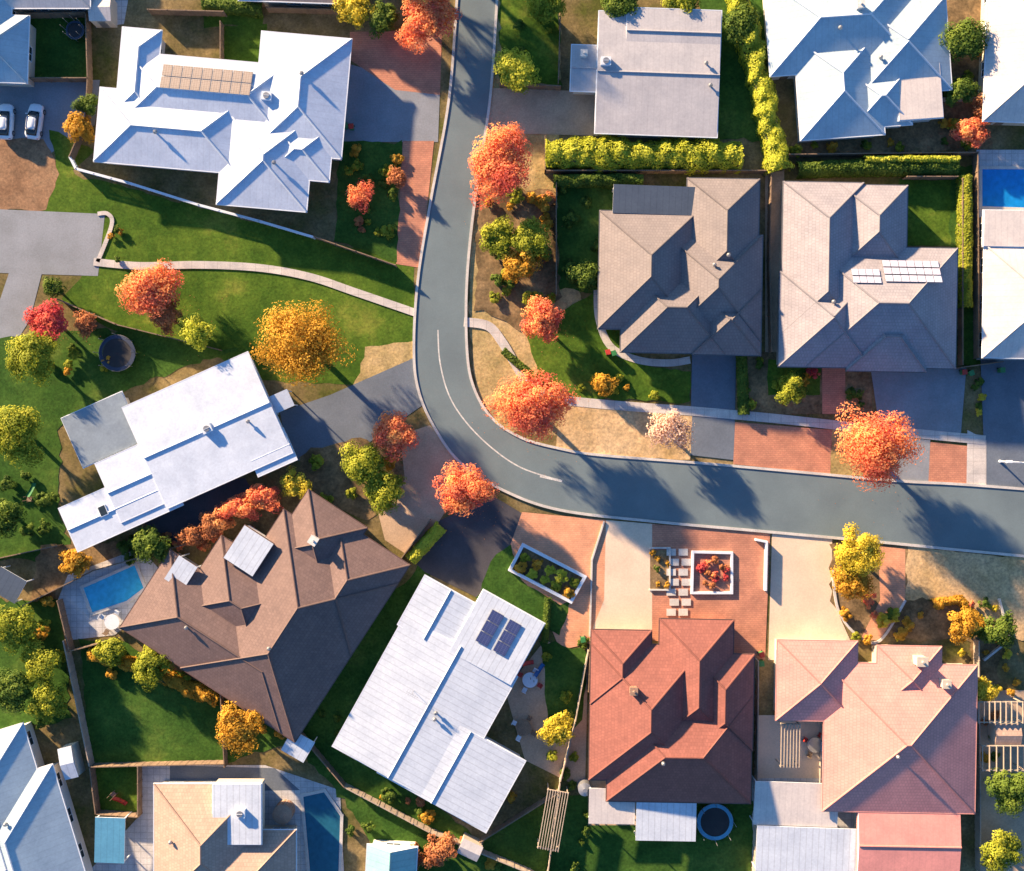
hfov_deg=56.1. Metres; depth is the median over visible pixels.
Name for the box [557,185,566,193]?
shrub
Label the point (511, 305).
garden bed
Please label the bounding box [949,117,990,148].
autumn tree
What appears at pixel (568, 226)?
shrub
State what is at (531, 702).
patio
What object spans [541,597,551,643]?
hedge
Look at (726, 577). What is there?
shrub
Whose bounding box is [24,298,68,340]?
autumn tree
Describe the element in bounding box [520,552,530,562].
shrub
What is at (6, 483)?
shrub
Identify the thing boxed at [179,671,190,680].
shrub
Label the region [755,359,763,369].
shrub
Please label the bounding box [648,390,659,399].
shrub
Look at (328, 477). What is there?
garden bed
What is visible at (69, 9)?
window
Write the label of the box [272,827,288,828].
window
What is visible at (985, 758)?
shrub
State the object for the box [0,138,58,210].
earth
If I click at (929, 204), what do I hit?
lawn
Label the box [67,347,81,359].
shrub
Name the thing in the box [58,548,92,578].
autumn tree
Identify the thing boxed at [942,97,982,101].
timber fence
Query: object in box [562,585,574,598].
shrub
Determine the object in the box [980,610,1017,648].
green tree
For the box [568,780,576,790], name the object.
shrub
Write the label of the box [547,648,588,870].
timber fence
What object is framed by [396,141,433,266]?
paving
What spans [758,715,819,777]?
courtyard
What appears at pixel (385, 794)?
shrub
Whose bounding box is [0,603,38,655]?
green tree
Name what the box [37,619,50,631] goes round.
shrub
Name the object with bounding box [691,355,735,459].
driveway
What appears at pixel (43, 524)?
shrub
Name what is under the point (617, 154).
hedge
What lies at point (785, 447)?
paving
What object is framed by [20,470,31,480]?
shrub
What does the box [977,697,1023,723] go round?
pergola
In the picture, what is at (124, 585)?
swimming pool
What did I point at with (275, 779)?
paving
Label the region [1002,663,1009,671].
shrub
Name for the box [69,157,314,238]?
picket fence
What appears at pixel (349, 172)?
shrub
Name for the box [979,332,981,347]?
window
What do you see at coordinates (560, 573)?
shrub
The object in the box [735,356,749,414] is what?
hedge
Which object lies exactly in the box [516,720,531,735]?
garden table
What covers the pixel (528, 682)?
garden table
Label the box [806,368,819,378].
shrub
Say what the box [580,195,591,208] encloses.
shrub
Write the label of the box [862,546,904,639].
path
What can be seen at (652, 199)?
awning
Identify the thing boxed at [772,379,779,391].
shrub
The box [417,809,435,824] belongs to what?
shrub
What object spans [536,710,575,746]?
yellow tree
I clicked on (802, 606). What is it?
driveway
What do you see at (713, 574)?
shrub
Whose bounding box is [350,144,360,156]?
shrub
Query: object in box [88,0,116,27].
shed
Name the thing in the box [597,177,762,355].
house
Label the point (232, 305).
lawn
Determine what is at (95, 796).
timber fence
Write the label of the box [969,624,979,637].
shrub
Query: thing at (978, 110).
autumn tree
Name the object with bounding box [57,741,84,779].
shed
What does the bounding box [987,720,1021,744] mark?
shed
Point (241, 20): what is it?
lawn
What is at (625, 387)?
shrub
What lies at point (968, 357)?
lawn
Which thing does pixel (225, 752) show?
timber fence
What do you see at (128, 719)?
lawn
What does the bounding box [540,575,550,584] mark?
shrub
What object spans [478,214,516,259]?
green tree
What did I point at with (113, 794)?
play slide
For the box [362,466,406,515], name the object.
green tree
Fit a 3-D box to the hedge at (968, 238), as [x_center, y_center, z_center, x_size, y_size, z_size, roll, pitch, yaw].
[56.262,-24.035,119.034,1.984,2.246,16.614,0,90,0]
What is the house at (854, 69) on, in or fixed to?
on the ground at (192, 36)
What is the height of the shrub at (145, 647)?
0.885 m
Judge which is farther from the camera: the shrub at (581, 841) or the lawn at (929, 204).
the lawn at (929, 204)
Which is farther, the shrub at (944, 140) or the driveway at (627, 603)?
the driveway at (627, 603)
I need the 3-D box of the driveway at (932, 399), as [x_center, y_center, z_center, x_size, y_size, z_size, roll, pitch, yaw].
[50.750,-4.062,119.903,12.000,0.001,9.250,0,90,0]
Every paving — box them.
[58,552,157,639]
[92,765,343,870]
[170,766,298,790]
[350,30,441,94]
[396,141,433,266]
[511,512,605,647]
[652,524,769,659]
[733,422,831,472]
[752,778,853,854]
[822,368,844,413]
[884,438,929,480]
[929,442,966,482]
[966,430,985,484]
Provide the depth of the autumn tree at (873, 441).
113.88 m
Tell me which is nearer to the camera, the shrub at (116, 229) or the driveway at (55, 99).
the shrub at (116, 229)
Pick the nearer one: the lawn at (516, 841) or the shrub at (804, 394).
the shrub at (804, 394)
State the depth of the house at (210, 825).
116.07 m
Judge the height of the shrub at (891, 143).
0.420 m
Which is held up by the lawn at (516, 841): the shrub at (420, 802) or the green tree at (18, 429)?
the shrub at (420, 802)
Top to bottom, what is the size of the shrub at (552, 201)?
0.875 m
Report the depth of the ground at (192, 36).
120.00 m
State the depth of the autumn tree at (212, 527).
117.40 m
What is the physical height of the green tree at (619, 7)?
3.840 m
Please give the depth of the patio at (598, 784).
119.93 m
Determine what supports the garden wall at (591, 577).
on the ground at (192, 36)
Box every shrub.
[0,475,16,491]
[19,523,34,535]
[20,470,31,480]
[35,492,52,506]
[35,625,50,640]
[36,717,46,729]
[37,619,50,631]
[38,526,48,533]
[40,518,50,529]
[40,595,54,606]
[49,650,65,668]
[51,492,59,501]
[63,360,72,367]
[63,367,72,375]
[66,343,75,348]
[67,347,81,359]
[100,364,107,371]
[105,667,116,679]
[107,232,114,238]
[113,225,121,232]
[114,256,119,262]
[116,539,129,554]
[117,228,123,235]
[124,552,135,565]
[125,534,134,547]
[130,547,136,557]
[141,644,157,654]
[161,532,171,542]
[171,540,186,551]
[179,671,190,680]
[195,539,207,546]
[257,725,266,733]
[274,731,283,739]
[308,454,323,470]
[318,710,325,718]
[319,492,327,500]
[327,495,333,502]
[333,714,339,722]
[333,730,339,737]
[344,165,354,175]
[345,487,357,499]
[345,824,354,837]
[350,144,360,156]
[352,158,363,170]
[354,216,363,225]
[357,226,365,232]
[360,821,375,832]
[362,173,374,182]
[365,219,370,225]
[374,227,381,235]
[378,163,392,177]
[378,178,386,188]
[380,224,395,239]
[381,787,396,800]
[383,457,395,471]
[387,188,394,198]
[387,789,396,803]
[390,153,404,165]
[405,797,410,804]
[414,807,423,817]
[416,796,424,806]
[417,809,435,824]
[484,857,497,869]
[489,291,501,303]
[490,252,504,259]
[490,274,504,286]
[494,861,503,870]
[501,287,510,295]
[503,278,515,288]
[505,186,524,203]
[506,202,514,210]
[506,791,516,803]
[512,19,525,30]
[513,562,527,574]
[518,46,524,52]
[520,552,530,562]
[522,290,543,306]
[525,568,537,579]
[526,192,541,205]
[532,559,542,570]
[537,200,549,214]
[538,194,551,206]
[538,253,548,261]
[539,212,553,231]
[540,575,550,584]
[541,191,555,205]
[541,652,552,661]
[544,565,556,575]
[545,27,551,34]
[546,292,555,302]
[546,750,557,761]
[550,580,561,591]
[554,569,568,582]
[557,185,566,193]
[558,804,566,812]
[559,690,572,703]
[560,767,570,781]
[561,258,578,274]
[562,209,581,224]
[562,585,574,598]
[564,219,571,228]
[564,708,574,717]
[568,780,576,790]
[569,577,579,587]
[569,751,578,761]
[569,862,579,870]
[577,637,589,648]
[578,383,586,391]
[578,838,584,845]
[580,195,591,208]
[581,826,589,837]
[590,236,598,251]
[612,386,618,394]
[615,373,623,381]
[622,384,629,390]
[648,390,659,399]
[653,565,660,572]
[696,564,702,573]
[700,560,707,571]
[703,569,710,575]
[705,560,711,566]
[707,582,715,589]
[709,571,717,577]
[711,556,718,563]
[712,576,719,582]
[719,564,725,570]
[723,573,728,581]
[748,399,756,409]
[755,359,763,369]
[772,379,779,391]
[790,143,802,157]
[800,375,809,386]
[800,386,807,398]
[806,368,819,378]
[810,141,818,148]
[826,142,837,152]
[839,606,852,621]
[845,390,852,399]
[848,386,855,396]
[851,631,861,639]
[852,389,863,399]
[860,140,867,147]
[863,139,871,149]
[863,593,876,608]
[863,634,872,644]
[870,610,877,618]
[876,612,890,628]
[884,609,893,619]
[887,138,894,146]
[888,607,899,619]
[893,627,908,640]
[895,141,904,151]
[901,616,914,631]
[917,612,923,618]
[936,597,945,609]
[937,118,951,128]
[941,137,948,144]
[946,118,960,130]
[958,648,965,656]
[960,140,972,150]
[964,70,974,78]
[964,600,975,609]
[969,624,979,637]
[970,384,978,390]
[975,402,982,409]
[975,408,981,416]
[976,627,983,639]
[977,393,986,400]
[977,597,991,608]
[978,377,984,385]
[981,751,990,762]
[990,710,999,718]
[990,751,999,761]
[991,605,998,611]
[995,684,1002,692]
[1002,648,1012,658]
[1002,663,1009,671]
[1007,688,1014,696]
[1012,678,1021,685]
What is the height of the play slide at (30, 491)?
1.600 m
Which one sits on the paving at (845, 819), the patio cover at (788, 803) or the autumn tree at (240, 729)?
the patio cover at (788, 803)
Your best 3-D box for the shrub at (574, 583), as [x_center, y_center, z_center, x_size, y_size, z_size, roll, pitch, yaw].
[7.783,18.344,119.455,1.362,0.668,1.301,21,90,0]
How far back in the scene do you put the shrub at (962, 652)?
119.61 m
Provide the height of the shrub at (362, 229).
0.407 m
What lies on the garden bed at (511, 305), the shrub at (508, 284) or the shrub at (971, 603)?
the shrub at (508, 284)
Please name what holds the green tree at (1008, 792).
on the yard at (991, 819)
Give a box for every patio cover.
[164,553,200,584]
[588,787,634,823]
[634,802,696,841]
[749,776,837,826]
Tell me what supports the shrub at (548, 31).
on the lawn at (537, 43)
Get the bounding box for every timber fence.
[0,544,62,557]
[21,544,185,606]
[24,11,88,18]
[28,77,90,82]
[56,298,221,350]
[56,599,104,651]
[62,640,94,766]
[68,12,92,159]
[88,760,223,767]
[89,767,142,817]
[147,8,226,16]
[219,21,223,58]
[220,695,227,767]
[266,6,340,14]
[283,519,430,737]
[301,732,345,787]
[314,236,396,267]
[343,783,533,870]
[479,789,560,842]
[499,82,560,89]
[544,135,768,173]
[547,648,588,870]
[555,182,556,295]
[557,17,560,84]
[587,639,589,691]
[751,658,758,870]
[766,167,771,352]
[788,151,979,358]
[902,176,958,179]
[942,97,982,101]
[956,361,1003,368]
[957,178,963,365]
[973,638,981,870]
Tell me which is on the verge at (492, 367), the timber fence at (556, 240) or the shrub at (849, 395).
the timber fence at (556, 240)
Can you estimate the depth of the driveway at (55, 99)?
119.98 m
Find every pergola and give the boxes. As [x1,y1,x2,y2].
[537,783,568,851]
[775,721,800,767]
[976,742,1023,771]
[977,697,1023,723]
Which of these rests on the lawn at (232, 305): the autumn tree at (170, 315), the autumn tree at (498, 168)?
the autumn tree at (170, 315)
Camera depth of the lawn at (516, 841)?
119.95 m
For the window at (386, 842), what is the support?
in the house at (387, 855)
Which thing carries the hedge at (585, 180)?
on the ground at (192, 36)
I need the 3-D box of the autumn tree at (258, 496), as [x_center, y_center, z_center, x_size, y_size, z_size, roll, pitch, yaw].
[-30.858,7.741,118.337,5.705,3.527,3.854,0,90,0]
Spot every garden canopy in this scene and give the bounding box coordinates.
[0,565,33,603]
[94,811,131,862]
[281,734,316,762]
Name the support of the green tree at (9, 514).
on the lawn at (86, 382)
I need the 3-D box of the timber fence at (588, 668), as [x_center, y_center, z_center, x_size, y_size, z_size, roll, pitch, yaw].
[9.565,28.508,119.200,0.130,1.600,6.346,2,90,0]
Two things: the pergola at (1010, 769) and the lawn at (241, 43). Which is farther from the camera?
the lawn at (241, 43)
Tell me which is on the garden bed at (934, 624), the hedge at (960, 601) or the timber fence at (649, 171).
the hedge at (960, 601)
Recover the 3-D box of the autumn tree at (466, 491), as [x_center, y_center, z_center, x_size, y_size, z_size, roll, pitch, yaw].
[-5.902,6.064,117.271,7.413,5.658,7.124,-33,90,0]
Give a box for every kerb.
[413,0,1023,556]
[465,0,1023,489]
[832,570,905,643]
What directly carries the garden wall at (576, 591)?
on the ground at (192, 36)
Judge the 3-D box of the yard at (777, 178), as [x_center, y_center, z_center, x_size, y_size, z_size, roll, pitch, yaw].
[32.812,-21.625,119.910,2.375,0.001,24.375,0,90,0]
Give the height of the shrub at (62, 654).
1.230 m
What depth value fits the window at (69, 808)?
118.81 m
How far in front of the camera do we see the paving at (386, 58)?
119.97 m
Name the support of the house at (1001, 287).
on the ground at (192, 36)
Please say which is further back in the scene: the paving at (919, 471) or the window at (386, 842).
the paving at (919, 471)
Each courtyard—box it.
[145,478,249,541]
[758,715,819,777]
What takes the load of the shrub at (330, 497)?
on the garden bed at (328, 477)
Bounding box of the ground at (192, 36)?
[0,0,1023,870]
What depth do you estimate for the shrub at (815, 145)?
119.65 m
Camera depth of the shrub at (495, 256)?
119.28 m
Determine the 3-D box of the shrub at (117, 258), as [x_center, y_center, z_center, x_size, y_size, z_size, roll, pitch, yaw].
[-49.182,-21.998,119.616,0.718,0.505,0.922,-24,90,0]
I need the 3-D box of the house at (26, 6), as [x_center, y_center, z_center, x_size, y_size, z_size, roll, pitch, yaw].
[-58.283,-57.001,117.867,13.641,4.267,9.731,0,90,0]
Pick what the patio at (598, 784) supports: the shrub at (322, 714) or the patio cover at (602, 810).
the patio cover at (602, 810)
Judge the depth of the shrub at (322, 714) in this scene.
119.59 m
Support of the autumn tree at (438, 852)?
on the lawn at (516, 841)
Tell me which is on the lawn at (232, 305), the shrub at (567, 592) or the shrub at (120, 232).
the shrub at (120, 232)
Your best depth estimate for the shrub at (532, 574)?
119.42 m
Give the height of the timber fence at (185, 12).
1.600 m
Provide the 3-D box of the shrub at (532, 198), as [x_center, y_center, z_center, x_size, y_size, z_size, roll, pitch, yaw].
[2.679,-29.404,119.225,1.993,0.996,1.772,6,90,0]
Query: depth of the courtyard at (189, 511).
119.96 m
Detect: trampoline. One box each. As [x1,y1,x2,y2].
[60,15,84,41]
[94,333,137,371]
[696,804,736,845]
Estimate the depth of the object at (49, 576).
119.96 m
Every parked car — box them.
[0,103,15,139]
[25,103,45,139]
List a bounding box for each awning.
[269,389,297,414]
[612,184,694,214]
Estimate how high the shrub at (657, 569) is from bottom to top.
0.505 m
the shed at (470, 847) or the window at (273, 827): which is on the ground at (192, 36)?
the shed at (470, 847)
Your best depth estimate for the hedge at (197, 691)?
118.65 m
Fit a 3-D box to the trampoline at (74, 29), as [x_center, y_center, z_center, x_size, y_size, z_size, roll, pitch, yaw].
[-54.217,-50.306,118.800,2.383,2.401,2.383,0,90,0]
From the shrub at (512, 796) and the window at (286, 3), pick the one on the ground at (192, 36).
the shrub at (512, 796)
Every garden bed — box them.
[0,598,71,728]
[299,437,404,519]
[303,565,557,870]
[334,140,401,261]
[474,185,561,330]
[514,547,581,598]
[650,550,668,588]
[736,352,871,413]
[829,542,1001,685]
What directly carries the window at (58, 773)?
in the house at (40, 829)
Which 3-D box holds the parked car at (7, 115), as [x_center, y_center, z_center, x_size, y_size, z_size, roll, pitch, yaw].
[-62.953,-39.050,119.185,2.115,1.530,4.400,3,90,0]
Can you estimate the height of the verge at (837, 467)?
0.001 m
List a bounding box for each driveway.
[0,80,99,152]
[0,209,104,275]
[0,270,41,337]
[96,0,127,27]
[280,359,421,460]
[344,64,439,141]
[377,425,465,555]
[417,498,520,596]
[488,88,596,135]
[593,520,651,629]
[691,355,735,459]
[768,534,849,659]
[871,368,965,432]
[981,360,1023,487]
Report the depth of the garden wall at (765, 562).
119.20 m
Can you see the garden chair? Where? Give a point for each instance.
(105, 632)
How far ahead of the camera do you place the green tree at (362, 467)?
116.22 m
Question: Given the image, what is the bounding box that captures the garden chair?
[102,629,110,635]
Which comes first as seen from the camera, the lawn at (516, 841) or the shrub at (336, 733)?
the shrub at (336, 733)
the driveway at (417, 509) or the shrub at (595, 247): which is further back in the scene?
the driveway at (417, 509)
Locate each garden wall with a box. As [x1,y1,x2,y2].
[508,543,586,603]
[589,521,604,636]
[649,547,670,590]
[690,551,732,593]
[755,538,767,590]
[982,598,1003,660]
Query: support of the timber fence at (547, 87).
on the verge at (492, 367)
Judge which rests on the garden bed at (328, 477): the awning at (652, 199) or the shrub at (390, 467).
the shrub at (390, 467)
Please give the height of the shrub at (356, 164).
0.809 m
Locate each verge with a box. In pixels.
[353,341,412,384]
[467,0,580,434]
[556,405,691,459]
[830,430,882,476]
[905,546,1023,640]
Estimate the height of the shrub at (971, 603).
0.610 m
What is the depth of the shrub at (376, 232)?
119.47 m
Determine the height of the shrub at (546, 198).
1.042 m
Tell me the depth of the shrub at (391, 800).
119.13 m
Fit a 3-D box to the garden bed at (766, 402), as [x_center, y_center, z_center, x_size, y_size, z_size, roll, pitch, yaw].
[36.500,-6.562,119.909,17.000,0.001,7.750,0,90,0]
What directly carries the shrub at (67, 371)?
on the lawn at (86, 382)
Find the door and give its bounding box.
[97,21,110,27]
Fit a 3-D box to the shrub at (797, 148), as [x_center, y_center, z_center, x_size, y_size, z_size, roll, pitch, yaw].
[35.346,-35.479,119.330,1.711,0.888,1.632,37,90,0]
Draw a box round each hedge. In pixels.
[86,647,219,707]
[200,0,263,18]
[406,521,446,563]
[501,347,562,391]
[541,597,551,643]
[545,135,744,175]
[553,173,643,188]
[725,0,794,175]
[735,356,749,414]
[795,158,959,178]
[861,155,960,164]
[931,594,997,644]
[955,173,973,308]
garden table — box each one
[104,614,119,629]
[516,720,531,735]
[522,672,537,687]
[807,737,820,752]
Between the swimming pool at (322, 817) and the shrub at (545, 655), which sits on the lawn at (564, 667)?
the shrub at (545, 655)
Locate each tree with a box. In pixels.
[0,405,45,467]
[0,498,27,539]
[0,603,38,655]
[0,667,35,714]
[4,328,60,386]
[19,638,61,685]
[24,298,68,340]
[24,678,69,723]
[42,276,66,301]
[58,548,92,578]
[62,110,94,143]
[70,93,97,115]
[73,310,96,339]
[91,637,126,666]
[113,257,184,318]
[130,524,170,564]
[131,648,173,692]
[148,296,182,336]
[173,523,210,549]
[177,313,216,351]
[195,511,236,541]
[214,494,261,521]
[215,701,263,757]
[239,483,283,513]
[250,298,357,387]
[279,466,312,498]
[330,0,375,29]
[338,439,388,490]
[346,179,374,214]
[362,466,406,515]
[369,0,399,39]
[371,410,419,462]
[386,165,406,188]
[394,0,461,54]
[408,842,424,869]
[421,831,457,868]
[432,460,499,517]
[467,120,532,210]
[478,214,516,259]
[481,366,580,443]
[492,46,540,94]
[502,248,542,282]
[510,215,552,259]
[519,294,564,343]
[525,0,566,24]
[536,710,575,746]
[565,258,598,292]
[590,373,619,396]
[600,0,639,18]
[645,408,694,453]
[660,0,700,13]
[721,2,760,47]
[774,370,804,405]
[830,565,876,601]
[834,402,924,491]
[834,522,884,583]
[938,16,990,62]
[943,75,980,107]
[947,606,980,644]
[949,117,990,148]
[970,93,991,124]
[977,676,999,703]
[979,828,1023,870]
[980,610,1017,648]
[983,767,1023,818]
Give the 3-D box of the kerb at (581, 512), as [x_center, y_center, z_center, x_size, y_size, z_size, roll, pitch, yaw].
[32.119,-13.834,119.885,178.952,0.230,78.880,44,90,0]
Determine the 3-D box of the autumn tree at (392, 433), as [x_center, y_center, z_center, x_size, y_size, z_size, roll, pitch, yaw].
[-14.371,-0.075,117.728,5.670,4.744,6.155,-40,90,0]
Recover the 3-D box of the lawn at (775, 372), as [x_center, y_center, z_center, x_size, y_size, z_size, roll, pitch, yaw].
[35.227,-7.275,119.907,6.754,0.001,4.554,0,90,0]
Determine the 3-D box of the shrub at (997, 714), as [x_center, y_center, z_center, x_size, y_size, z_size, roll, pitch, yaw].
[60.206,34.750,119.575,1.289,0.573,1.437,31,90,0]
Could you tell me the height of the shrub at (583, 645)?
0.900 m
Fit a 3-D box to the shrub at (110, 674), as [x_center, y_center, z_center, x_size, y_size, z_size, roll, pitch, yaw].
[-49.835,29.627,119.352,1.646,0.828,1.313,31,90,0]
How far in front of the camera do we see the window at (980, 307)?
118.96 m
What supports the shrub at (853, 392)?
on the garden bed at (766, 402)
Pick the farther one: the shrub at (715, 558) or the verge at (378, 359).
the verge at (378, 359)
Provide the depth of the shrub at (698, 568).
119.55 m
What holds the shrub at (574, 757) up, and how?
on the patio at (531, 702)
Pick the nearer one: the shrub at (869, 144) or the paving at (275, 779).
the shrub at (869, 144)
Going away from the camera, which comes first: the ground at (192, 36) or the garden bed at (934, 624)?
the garden bed at (934, 624)
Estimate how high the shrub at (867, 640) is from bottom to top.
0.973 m
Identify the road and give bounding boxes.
[415,0,1023,554]
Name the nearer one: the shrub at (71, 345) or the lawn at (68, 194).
the shrub at (71, 345)
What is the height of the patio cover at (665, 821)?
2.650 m
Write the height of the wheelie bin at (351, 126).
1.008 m
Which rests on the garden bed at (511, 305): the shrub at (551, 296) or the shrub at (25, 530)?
the shrub at (551, 296)
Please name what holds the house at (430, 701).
on the ground at (192, 36)
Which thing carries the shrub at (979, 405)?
on the ground at (192, 36)
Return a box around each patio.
[507,642,587,782]
[588,780,635,824]
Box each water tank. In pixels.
[272,799,294,824]
[577,778,590,795]
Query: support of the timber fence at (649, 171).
on the verge at (492, 367)
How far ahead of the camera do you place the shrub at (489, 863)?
119.19 m
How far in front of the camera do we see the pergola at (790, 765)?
117.36 m
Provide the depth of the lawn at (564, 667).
119.94 m
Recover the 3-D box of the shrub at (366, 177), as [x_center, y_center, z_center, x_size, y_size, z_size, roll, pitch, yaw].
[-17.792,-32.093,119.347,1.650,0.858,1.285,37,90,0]
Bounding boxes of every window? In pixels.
[27,730,34,745]
[29,46,32,62]
[33,9,48,10]
[56,771,62,786]
[67,806,73,822]
[69,9,85,10]
[78,841,84,858]
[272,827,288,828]
[286,3,301,5]
[386,842,401,844]
[979,223,981,238]
[979,295,981,310]
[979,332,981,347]
[980,258,982,273]
[981,61,983,77]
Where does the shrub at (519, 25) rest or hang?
on the lawn at (537, 43)
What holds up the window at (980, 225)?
in the house at (1001, 287)
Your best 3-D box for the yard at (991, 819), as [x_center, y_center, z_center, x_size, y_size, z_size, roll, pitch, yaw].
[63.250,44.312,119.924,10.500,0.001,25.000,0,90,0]
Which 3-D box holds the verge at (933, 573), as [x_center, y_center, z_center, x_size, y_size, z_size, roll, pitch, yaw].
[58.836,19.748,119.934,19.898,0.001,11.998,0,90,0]
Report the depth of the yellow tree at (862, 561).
116.06 m
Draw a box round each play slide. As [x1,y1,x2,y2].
[24,483,35,501]
[107,790,127,805]
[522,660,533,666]
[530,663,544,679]
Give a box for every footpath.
[93,258,416,315]
[464,317,692,415]
[593,290,690,366]
[692,406,985,444]
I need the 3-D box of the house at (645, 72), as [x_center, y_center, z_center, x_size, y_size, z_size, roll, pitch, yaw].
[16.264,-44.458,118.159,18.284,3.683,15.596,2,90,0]
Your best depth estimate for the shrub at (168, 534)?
119.21 m
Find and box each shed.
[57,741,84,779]
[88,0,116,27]
[457,832,482,861]
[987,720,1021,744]
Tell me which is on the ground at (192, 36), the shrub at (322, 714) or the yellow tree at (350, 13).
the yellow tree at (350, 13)
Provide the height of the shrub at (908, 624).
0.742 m
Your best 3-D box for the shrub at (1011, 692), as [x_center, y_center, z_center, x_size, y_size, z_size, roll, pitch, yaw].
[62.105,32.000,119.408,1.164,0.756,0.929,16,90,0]
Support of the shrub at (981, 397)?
on the ground at (192, 36)
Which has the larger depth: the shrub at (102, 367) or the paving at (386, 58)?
the paving at (386, 58)
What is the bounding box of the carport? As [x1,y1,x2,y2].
[751,825,855,870]
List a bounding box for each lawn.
[0,328,238,561]
[30,18,86,76]
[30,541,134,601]
[43,173,413,384]
[46,130,93,211]
[79,639,286,762]
[94,767,136,813]
[203,0,262,27]
[224,24,266,61]
[476,545,569,634]
[497,0,561,84]
[526,292,690,403]
[539,641,586,744]
[546,794,753,870]
[557,186,612,292]
[699,0,765,141]
[767,359,820,394]
[898,179,951,245]
[949,165,980,365]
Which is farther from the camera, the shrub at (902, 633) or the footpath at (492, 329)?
the footpath at (492, 329)
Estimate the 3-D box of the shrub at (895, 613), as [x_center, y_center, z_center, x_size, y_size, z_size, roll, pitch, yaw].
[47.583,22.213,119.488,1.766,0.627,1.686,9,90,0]
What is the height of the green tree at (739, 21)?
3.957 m
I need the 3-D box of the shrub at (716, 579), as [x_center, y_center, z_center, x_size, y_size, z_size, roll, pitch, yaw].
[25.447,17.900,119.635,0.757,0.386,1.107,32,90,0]
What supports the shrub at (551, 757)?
on the patio at (531, 702)
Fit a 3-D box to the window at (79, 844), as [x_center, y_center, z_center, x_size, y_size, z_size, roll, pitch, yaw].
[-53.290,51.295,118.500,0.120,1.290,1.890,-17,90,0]
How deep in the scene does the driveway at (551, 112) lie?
119.92 m
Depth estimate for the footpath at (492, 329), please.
119.87 m
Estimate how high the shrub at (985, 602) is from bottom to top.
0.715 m
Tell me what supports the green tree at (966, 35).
on the yard at (926, 136)
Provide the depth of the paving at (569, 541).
119.95 m
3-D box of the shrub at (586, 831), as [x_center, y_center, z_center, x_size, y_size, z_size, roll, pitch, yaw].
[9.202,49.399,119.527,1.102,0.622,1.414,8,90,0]
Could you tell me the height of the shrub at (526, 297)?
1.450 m
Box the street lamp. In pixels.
[998,460,1023,462]
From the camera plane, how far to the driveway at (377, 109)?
119.97 m
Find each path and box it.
[96,211,113,261]
[667,549,690,615]
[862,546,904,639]
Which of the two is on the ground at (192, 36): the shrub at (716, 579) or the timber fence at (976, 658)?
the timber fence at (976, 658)
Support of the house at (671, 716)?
on the ground at (192, 36)
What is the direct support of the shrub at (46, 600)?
on the lawn at (54, 639)
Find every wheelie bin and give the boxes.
[348,123,354,130]
[580,635,585,642]
[604,349,610,354]
[757,650,764,657]
[759,659,764,666]
[959,369,967,374]
[967,370,974,375]
[997,367,1005,372]
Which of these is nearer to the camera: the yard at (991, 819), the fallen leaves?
the fallen leaves
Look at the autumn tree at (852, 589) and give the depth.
116.83 m
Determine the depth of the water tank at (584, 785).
118.05 m
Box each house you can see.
[0,0,35,86]
[0,722,92,870]
[5,0,90,13]
[58,351,297,552]
[93,26,352,212]
[119,489,410,742]
[153,779,296,870]
[238,0,343,7]
[332,575,545,832]
[365,839,417,870]
[569,7,721,139]
[588,618,754,803]
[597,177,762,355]
[763,0,952,142]
[773,639,977,870]
[776,181,957,372]
[977,0,1023,125]
[979,209,1023,358]
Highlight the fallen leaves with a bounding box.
[15,35,913,531]
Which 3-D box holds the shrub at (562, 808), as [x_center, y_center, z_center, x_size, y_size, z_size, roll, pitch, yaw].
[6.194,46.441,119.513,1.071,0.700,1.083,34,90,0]
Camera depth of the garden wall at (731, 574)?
119.65 m
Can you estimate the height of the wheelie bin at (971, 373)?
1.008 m
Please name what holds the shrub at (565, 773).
on the patio at (531, 702)
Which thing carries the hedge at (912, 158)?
on the ground at (192, 36)
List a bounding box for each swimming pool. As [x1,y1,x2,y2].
[79,561,145,615]
[300,788,343,870]
[979,166,1023,209]
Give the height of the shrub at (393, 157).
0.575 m
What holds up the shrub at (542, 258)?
on the garden bed at (511, 305)
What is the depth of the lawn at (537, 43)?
119.92 m
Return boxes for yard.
[765,170,783,351]
[791,0,992,152]
[976,150,1023,359]
[976,690,1023,870]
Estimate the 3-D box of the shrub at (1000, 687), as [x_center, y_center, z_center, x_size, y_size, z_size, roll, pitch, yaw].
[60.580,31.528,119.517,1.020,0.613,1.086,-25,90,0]
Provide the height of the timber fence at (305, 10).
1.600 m
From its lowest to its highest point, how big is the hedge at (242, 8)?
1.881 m
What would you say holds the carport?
on the paving at (845, 819)
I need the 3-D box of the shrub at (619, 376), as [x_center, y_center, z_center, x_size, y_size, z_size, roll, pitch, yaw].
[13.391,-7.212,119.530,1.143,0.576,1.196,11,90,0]
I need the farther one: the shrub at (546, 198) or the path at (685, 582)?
the path at (685, 582)
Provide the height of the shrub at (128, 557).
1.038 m
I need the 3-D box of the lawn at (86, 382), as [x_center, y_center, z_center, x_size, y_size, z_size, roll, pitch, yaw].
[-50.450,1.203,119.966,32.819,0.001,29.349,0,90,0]
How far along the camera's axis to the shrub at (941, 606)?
119.23 m
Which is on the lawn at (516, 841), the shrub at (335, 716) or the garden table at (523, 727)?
the shrub at (335, 716)
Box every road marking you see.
[437,330,548,476]
[540,475,561,481]
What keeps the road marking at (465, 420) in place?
on the road
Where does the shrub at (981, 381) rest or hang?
on the ground at (192, 36)
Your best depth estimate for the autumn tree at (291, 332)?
113.19 m

